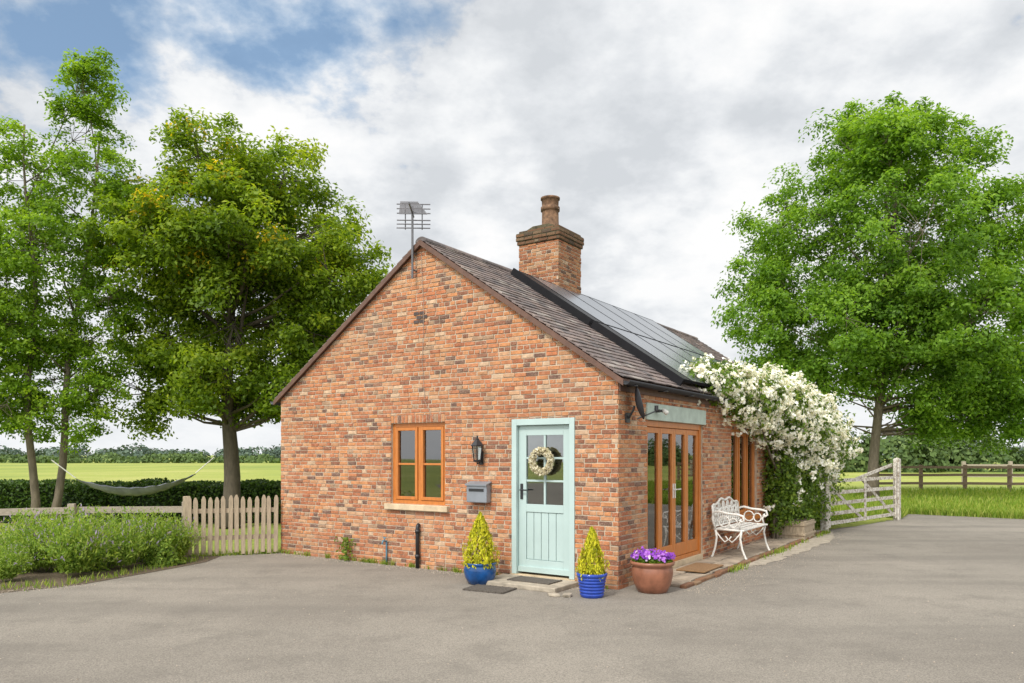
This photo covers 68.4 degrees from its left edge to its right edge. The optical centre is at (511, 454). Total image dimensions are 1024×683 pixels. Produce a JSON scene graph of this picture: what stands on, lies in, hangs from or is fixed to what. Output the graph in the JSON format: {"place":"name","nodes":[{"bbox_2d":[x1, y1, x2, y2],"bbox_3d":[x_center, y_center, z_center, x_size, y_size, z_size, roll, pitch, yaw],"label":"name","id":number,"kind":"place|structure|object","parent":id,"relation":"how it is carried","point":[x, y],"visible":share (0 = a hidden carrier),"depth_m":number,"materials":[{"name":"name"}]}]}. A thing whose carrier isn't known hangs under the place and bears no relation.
{"place":"outdoors","nodes":[
{"label":"outdoors","id":0,"kind":"place"},
{"bbox_2d":[0,555,219,592],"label":"flower bed soil","id":1,"kind":"structure","parent":0,"point":[41,574],"depth_m":9.94,"materials":[{"name":"brown soil"}]},
{"bbox_2d":[0,526,38,573],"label":"green shrub","id":2,"kind":"object","parent":1,"relation":"on","point":[10,543],"visible":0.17,"depth_m":10.18,"materials":[{"name":"green plant"}]},
{"bbox_2d":[0,541,43,580],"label":"catmint bush","id":3,"kind":"object","parent":1,"relation":"on","point":[10,566],"visible":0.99,"depth_m":9.41,"materials":[{"name":"green plant"}]},
{"bbox_2d":[0,508,70,546],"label":"catmint bush","id":4,"kind":"object","parent":1,"relation":"on","point":[16,524],"visible":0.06,"depth_m":10.69,"materials":[{"name":"green plant"}]},
{"bbox_2d":[0,508,74,569],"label":"catmint bush","id":5,"kind":"object","parent":1,"relation":"on","point":[35,560],"visible":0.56,"depth_m":10.07,"materials":[{"name":"green plant"}]},
{"bbox_2d":[19,508,131,573],"bbox_3d":[-5.676,1.119,9.842,1.352,0.868,1.384,0,0,4],"label":"catmint bush","id":6,"kind":"object","parent":1,"relation":"on","point":[71,551],"visible":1,"depth_m":9.72,"materials":[{"name":"green plant"}]},
{"bbox_2d":[46,521,120,573],"bbox_3d":[-5.952,1.268,10.442,0.935,0.714,0.863,0,0,39],"label":"green shrub","id":7,"kind":"object","parent":1,"relation":"on","point":[99,563],"visible":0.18,"depth_m":10.32,"materials":[{"name":"green plant"}]},
{"bbox_2d":[40,503,136,550],"bbox_3d":[-6.103,1.120,10.826,1.525,0.870,1.346,0,0,16],"label":"catmint bush","id":8,"kind":"object","parent":1,"relation":"on","point":[93,518],"visible":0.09,"depth_m":10.83,"materials":[{"name":"green plant"}]},
{"bbox_2d":[79,515,158,566],"bbox_3d":[-5.434,1.196,10.488,1.113,0.728,1.103,0,0,4],"label":"catmint bush","id":9,"kind":"object","parent":1,"relation":"on","point":[127,550],"visible":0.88,"depth_m":10.40,"materials":[{"name":"green plant"}]},
{"bbox_2d":[88,505,172,548],"bbox_3d":[-5.660,1.153,11.226,1.420,0.807,1.454,0,0,24],"label":"catmint bush","id":10,"kind":"object","parent":1,"relation":"on","point":[124,510],"visible":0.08,"depth_m":11.14,"materials":[{"name":"green plant"}]},
{"bbox_2d":[112,508,202,560],"bbox_3d":[-5.225,1.155,11.090,1.202,0.807,1.362,0,0,22],"label":"catmint bush","id":11,"kind":"object","parent":1,"relation":"on","point":[162,533],"visible":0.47,"depth_m":10.95,"materials":[{"name":"green plant"}]},
{"bbox_2d":[136,531,186,566],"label":"green shrub","id":12,"kind":"object","parent":1,"relation":"on","point":[173,556],"visible":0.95,"depth_m":10.80,"materials":[{"name":"green plant"}]},
{"bbox_2d":[156,515,207,555],"bbox_3d":[-5.115,1.236,11.452,1.108,0.657,1.082,0,0,-31],"label":"catmint bush","id":13,"kind":"object","parent":1,"relation":"on","point":[183,542],"visible":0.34,"depth_m":11.39,"materials":[{"name":"green plant"}]},
{"bbox_2d":[0,514,1023,682],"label":"driveway","id":14,"kind":"structure","parent":0,"point":[92,636],"depth_m":7.13,"materials":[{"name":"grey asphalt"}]},
{"bbox_2d":[334,536,355,560],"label":"wall weed","id":15,"kind":"object","parent":14,"relation":"on","point":[344,550],"depth_m":11.33,"materials":[{"name":"green plant"}]},
{"bbox_2d":[1,530,830,590],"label":"weeds","id":16,"kind":"object","parent":14,"relation":"on","point":[739,566],"visible":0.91,"depth_m":10.67,"materials":[{"name":"green plant"}]},
{"bbox_2d":[461,511,500,584],"bbox_3d":[-0.385,1.150,9.358,0.502,0.900,0.515,0,0,0],"label":"potted conifer","id":17,"kind":"object","parent":14,"relation":"on","point":[479,570],"visible":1,"depth_m":9.25,"materials":[{"name":"yellow plant"}]},
{"bbox_2d":[462,584,516,593],"bbox_3d":[-0.261,1.584,8.902,0.540,0.020,0.360,0,0,28],"label":"rubber mat","id":18,"kind":"object","parent":14,"relation":"on","point":[490,589],"visible":1,"depth_m":8.87,"materials":[{"name":"grey rubber"}]},
{"bbox_2d":[486,574,578,592],"bbox_3d":[0.193,1.570,9.238,1.120,0.060,0.585,0,0,34],"label":"door step","id":19,"kind":"object","parent":14,"relation":"on","point":[503,581],"depth_m":9.02,"materials":[{"name":"stone"}]},
{"bbox_2d":[507,576,561,584],"bbox_3d":[0.275,1.531,9.217,0.600,0.014,0.320,0,0,34],"label":"door mat","id":20,"kind":"object","parent":19,"relation":"on","point":[535,580],"depth_m":9.16,"materials":[{"name":"rubber"}]},
{"bbox_2d":[270,195,803,589],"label":"cottage","id":21,"kind":"structure","parent":14,"relation":"on","point":[398,393],"depth_m":10.58,"materials":[{"name":"brick"}]},
{"bbox_2d":[397,201,430,278],"bbox_3d":[-1.394,-3.036,10.444,0.480,1.112,0.727,0,0,-2],"label":"tv aerial","id":22,"kind":"object","parent":21,"relation":"attached to","point":[405,210],"visible":1,"depth_m":10.58,"materials":[{"name":"metal"}]},
{"bbox_2d":[384,422,449,511],"bbox_3d":[-1.324,0.165,10.683,1.170,1.240,0.185,0,0,34],"label":"window","id":23,"kind":"structure","parent":21,"relation":"in","point":[418,448],"depth_m":10.69,"materials":[{"name":"brown wood"}]},
{"bbox_2d":[471,435,483,464],"bbox_3d":[-0.454,-0.065,9.943,0.190,0.390,0.180,0,0,34],"label":"wall lantern","id":24,"kind":"object","parent":21,"relation":"attached to","point":[477,442],"depth_m":9.92,"materials":[{"name":"black metal"}]},
{"bbox_2d":[465,481,491,502],"bbox_3d":[-0.448,0.490,9.970,0.350,0.280,0.126,0,0,34],"label":"letterbox","id":25,"kind":"object","parent":21,"relation":"attached to","point":[478,491],"visible":1,"depth_m":9.92,"materials":[{"name":"grey metal"}]},
{"bbox_2d":[510,417,574,580],"bbox_3d":[0.458,0.570,9.606,0.950,2.060,0.310,0,0,34],"label":"door","id":26,"kind":"structure","parent":21,"relation":"in","point":[543,535],"depth_m":9.55,"materials":[{"name":"green paint"}]},
{"bbox_2d":[528,447,554,475],"bbox_3d":[0.366,0.080,9.470,0.391,0.381,0.106,0,0,34],"label":"door wreath","id":27,"kind":"object","parent":26,"relation":"attached to","point":[548,467],"depth_m":9.45,"materials":[{"name":"plant"}]},
{"bbox_2d":[625,387,657,422],"bbox_3d":[1.544,-0.605,9.030,0.292,0.429,0.324,0,0,-36],"label":"satellite dish","id":28,"kind":"object","parent":21,"relation":"attached to","point":[639,404],"visible":1,"depth_m":8.97,"materials":[{"name":"black metal"}]},
{"bbox_2d":[656,408,668,414],"bbox_3d":[1.943,-0.560,9.742,0.176,0.090,0.100,0,0,0],"label":"flood light","id":29,"kind":"object","parent":21,"relation":"attached to","point":[665,411],"visible":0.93,"depth_m":9.73,"materials":[{"name":"white plastic"}]},
{"bbox_2d":[647,420,702,568],"bbox_3d":[2.187,0.576,10.553,0.288,2.048,2.070,0,0,34],"label":"french door","id":30,"kind":"structure","parent":21,"relation":"in","point":[674,449],"depth_m":10.52,"materials":[{"name":"brown wood"}]},
{"bbox_2d":[730,429,761,523],"bbox_3d":[4.016,0.358,13.083,0.185,1.575,1.670,0,0,34],"label":"window","id":31,"kind":"structure","parent":21,"relation":"in","point":[742,450],"depth_m":13.22,"materials":[{"name":"brown wood"}]},
{"bbox_2d":[548,592,559,596],"bbox_3d":[0.473,1.579,8.506,0.165,0.035,0.095,0,0,32],"label":"loose stone","id":32,"kind":"object","parent":14,"relation":"on","point":[551,594],"visible":1,"depth_m":8.47,"materials":[{"name":"beige stone"}]},
{"bbox_2d":[563,593,571,596],"bbox_3d":[0.621,1.579,8.472,0.095,0.035,0.156,0,0,21],"label":"loose stone","id":33,"kind":"object","parent":14,"relation":"on","point":[567,594],"visible":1,"depth_m":8.43,"materials":[{"name":"beige stone"}]},
{"bbox_2d":[575,526,609,598],"bbox_3d":[0.909,1.196,8.482,0.393,0.809,0.398,0,0,0],"label":"potted conifer","id":34,"kind":"object","parent":14,"relation":"on","point":[591,576],"visible":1,"depth_m":8.39,"materials":[{"name":"plant"}]},
{"bbox_2d":[630,546,675,593],"bbox_3d":[1.641,1.333,8.809,0.539,0.533,0.538,0,0,0],"label":"flower pot","id":35,"kind":"object","parent":14,"relation":"on","point":[652,571],"visible":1,"depth_m":8.62,"materials":[{"name":"ceramic"}]},
{"bbox_2d":[820,458,900,531],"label":"field gate","id":36,"kind":"structure","parent":14,"relation":"on","point":[895,497],"depth_m":17.22,"materials":[{"name":"white wood"}]},
{"bbox_2d":[0,455,1023,557],"bbox_3d":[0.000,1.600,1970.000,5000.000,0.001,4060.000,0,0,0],"label":"ground","id":37,"kind":"structure","parent":0,"point":[105,471],"depth_m":58.65,"materials":[{"name":"green plant"}]},
{"bbox_2d":[0,138,66,434],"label":"alder tree","id":38,"kind":"object","parent":37,"relation":"on","point":[7,424],"visible":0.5,"depth_m":15.01,"materials":[{"name":"green plant"}]},
{"bbox_2d":[0,46,156,525],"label":"alder tree","id":39,"kind":"object","parent":37,"relation":"on","point":[70,343],"visible":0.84,"depth_m":15.20,"materials":[{"name":"green plant"}]},
{"bbox_2d":[0,502,182,543],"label":"rail fence","id":40,"kind":"object","parent":37,"relation":"on","point":[174,509],"visible":0.3,"depth_m":11.69,"materials":[{"name":"grey wood"}]},
{"bbox_2d":[0,477,280,523],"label":"clipped hedge","id":41,"kind":"object","parent":37,"relation":"on","point":[16,493],"visible":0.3,"depth_m":17.65,"materials":[{"name":"green plant"}]},
{"bbox_2d":[0,451,280,462],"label":"field hedgerow","id":42,"kind":"object","parent":37,"relation":"on","point":[175,457],"visible":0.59,"depth_m":149.22,"materials":[{"name":"green plant"}]},
{"bbox_2d":[183,495,277,556],"bbox_3d":[-4.478,1.115,12.024,1.430,0.969,0.130,0,0,-17],"label":"picket fence","id":43,"kind":"object","parent":37,"relation":"on","point":[223,537],"visible":0.98,"depth_m":11.97,"materials":[{"name":"brown wood"}]},
{"bbox_2d":[68,104,393,527],"bbox_3d":[-6.126,-2.810,16.589,6.222,8.906,6.387,0,0,-36],"label":"sycamore tree","id":44,"kind":"object","parent":37,"relation":"on","point":[219,254],"visible":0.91,"depth_m":15.62,"materials":[{"name":"green plant"}]},
{"bbox_2d":[51,457,213,495],"bbox_3d":[-7.875,0.453,15.750,3.069,0.822,0.462,0,0,-21],"label":"hammock","id":45,"kind":"object","parent":44,"relation":"hanging from","point":[135,491],"visible":1,"depth_m":15.64,"materials":[{"name":"fabric"}]},
{"bbox_2d":[0,441,1023,458],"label":"distant woodland","id":46,"kind":"object","parent":37,"relation":"on","point":[249,452],"visible":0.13,"depth_m":334.01,"materials":[{"name":"green plant"}]},
{"bbox_2d":[711,90,1023,497],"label":"ash tree","id":47,"kind":"object","parent":37,"relation":"on","point":[976,379],"visible":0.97,"depth_m":25.64,"materials":[{"name":"green plant"}]},
{"bbox_2d":[840,424,1023,472],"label":"background trees","id":48,"kind":"object","parent":37,"relation":"on","point":[938,456],"visible":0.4,"depth_m":70.13,"materials":[{"name":"green plant"}]},
{"bbox_2d":[878,465,1023,491],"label":"paddock fence","id":49,"kind":"object","parent":37,"relation":"on","point":[1008,483],"visible":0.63,"depth_m":33.06,"materials":[{"name":"brown wood"}]},
{"bbox_2d":[961,461,1023,482],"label":"paddock fence","id":50,"kind":"object","parent":37,"relation":"on","point":[1009,463],"visible":0.44,"depth_m":39.73,"materials":[{"name":"grey wood"}]},
{"bbox_2d":[0,0,1023,454],"label":"sky","id":51,"kind":"structure","parent":0,"point":[649,122],"materials":[{"name":"white"}]},
{"bbox_2d":[670,530,824,588],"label":"side path","id":52,"kind":"structure","parent":0,"point":[754,551],"depth_m":11.23,"materials":[{"name":"beige stone"}]},
{"bbox_2d":[676,562,723,572],"bbox_3d":[2.569,1.535,10.267,0.400,0.020,0.760,0,0,34],"label":"coir mat","id":53,"kind":"object","parent":52,"relation":"on","point":[701,567],"visible":1,"depth_m":10.20,"materials":[{"name":"brown wicker"}]},
{"bbox_2d":[710,496,769,559],"bbox_3d":[3.608,1.117,11.834,0.566,0.901,1.302,0,0,34],"label":"garden bench","id":54,"kind":"object","parent":52,"relation":"on","point":[730,512],"visible":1,"depth_m":11.76,"materials":[{"name":"white metal"}]},
{"bbox_2d":[779,518,815,539],"bbox_3d":[5.447,1.404,14.417,0.520,0.352,0.880,0,0,34],"label":"wooden planter","id":55,"kind":"object","parent":52,"relation":"on","point":[804,528],"visible":0.69,"depth_m":14.08,"materials":[{"name":"brown wood"}]},
{"bbox_2d":[680,353,863,538],"bbox_3d":[5.096,-0.055,14.280,1.747,3.324,8.146,0,0,43],"label":"climbing rose","id":56,"kind":"object","parent":55,"relation":"in","point":[798,428],"visible":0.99,"depth_m":13.76,"materials":[{"name":"white plant"}]},
{"bbox_2d":[744,532,833,567],"bbox_3d":[4.913,1.591,12.883,0.512,0.001,6.476,0,0,34],"label":"gravel strip","id":57,"kind":"object","parent":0,"point":[814,542],"visible":0.72,"depth_m":12.67,"materials":[{"name":"gravel"}]},
{"bbox_2d":[816,485,1023,527],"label":"grass verge","id":58,"kind":"object","parent":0,"point":[997,507],"depth_m":22.95,"materials":[{"name":"green plant"}]}
]}

